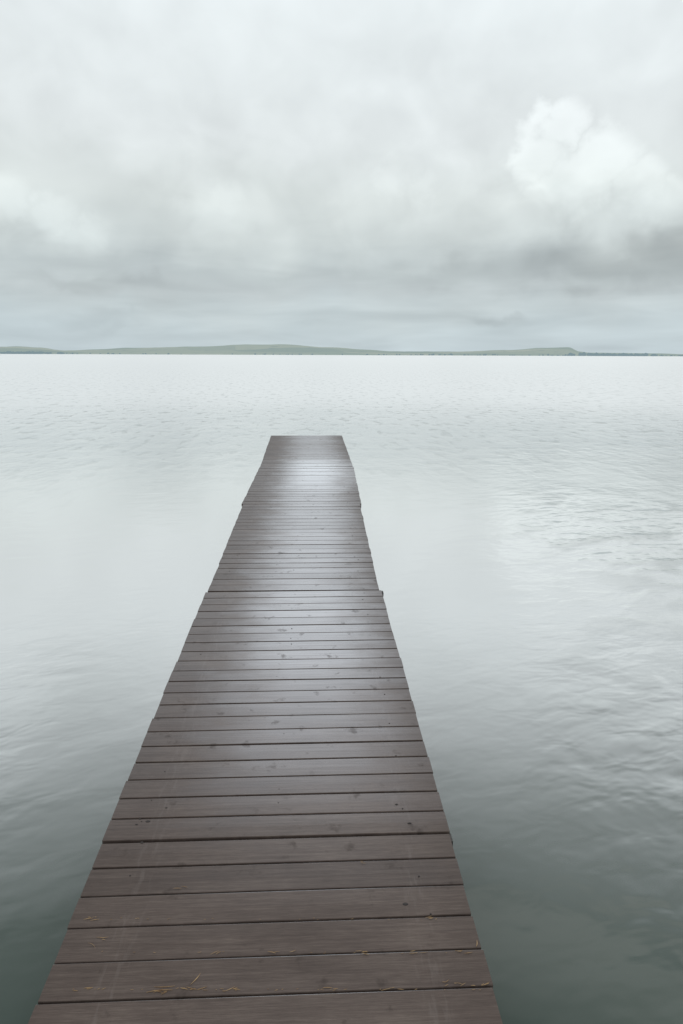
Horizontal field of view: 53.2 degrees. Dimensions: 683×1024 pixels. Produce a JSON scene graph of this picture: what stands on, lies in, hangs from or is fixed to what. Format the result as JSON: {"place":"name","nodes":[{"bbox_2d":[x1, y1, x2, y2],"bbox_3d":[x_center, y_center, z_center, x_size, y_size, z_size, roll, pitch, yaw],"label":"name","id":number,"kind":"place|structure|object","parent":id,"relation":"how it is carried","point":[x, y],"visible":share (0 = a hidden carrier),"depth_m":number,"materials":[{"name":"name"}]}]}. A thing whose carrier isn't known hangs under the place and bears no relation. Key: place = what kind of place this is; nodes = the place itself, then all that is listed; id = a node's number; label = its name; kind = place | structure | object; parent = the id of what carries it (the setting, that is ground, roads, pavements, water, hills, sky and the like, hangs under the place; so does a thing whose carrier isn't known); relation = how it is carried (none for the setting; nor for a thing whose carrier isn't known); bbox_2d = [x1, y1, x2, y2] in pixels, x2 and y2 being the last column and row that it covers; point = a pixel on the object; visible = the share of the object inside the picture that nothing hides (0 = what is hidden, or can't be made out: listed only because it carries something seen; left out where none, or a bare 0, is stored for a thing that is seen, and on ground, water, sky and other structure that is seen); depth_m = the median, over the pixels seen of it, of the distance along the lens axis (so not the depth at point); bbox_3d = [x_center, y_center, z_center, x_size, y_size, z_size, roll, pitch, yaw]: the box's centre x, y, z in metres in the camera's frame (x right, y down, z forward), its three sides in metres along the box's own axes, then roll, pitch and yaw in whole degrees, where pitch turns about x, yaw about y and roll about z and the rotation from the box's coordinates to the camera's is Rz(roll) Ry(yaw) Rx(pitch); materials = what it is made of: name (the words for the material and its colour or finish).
{"place":"outdoors","nodes":[
{"label":"outdoors","id":0,"kind":"place"},
{"bbox_2d":[0,354,682,1023],"bbox_3d":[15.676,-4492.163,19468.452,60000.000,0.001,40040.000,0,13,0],"label":"lake water","id":1,"kind":"structure","parent":0,"point":[524,522],"depth_m":6.75,"materials":[{"name":"grey liquid"}]},
{"bbox_2d":[28,435,502,1023],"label":"wooden pier","id":2,"kind":"structure","parent":1,"relation":"in","point":[280,793],"depth_m":3.02,"materials":[{"name":"wood"}]},
{"bbox_2d":[0,344,682,355],"bbox_3d":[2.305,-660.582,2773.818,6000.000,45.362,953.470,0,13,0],"label":"hills","id":3,"kind":"structure","parent":0,"point":[274,349],"depth_m":2623.81,"materials":[{"name":"grey"}]},
{"bbox_2d":[0,351,682,355],"bbox_3d":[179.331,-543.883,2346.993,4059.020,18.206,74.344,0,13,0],"label":"distant trees","id":4,"kind":"object","parent":3,"relation":"on","point":[569,354],"visible":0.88,"depth_m":2320.22,"materials":[{"name":"plant"}]},
{"bbox_2d":[0,0,682,353],"label":"sky","id":5,"kind":"structure","parent":0,"point":[381,175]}
]}

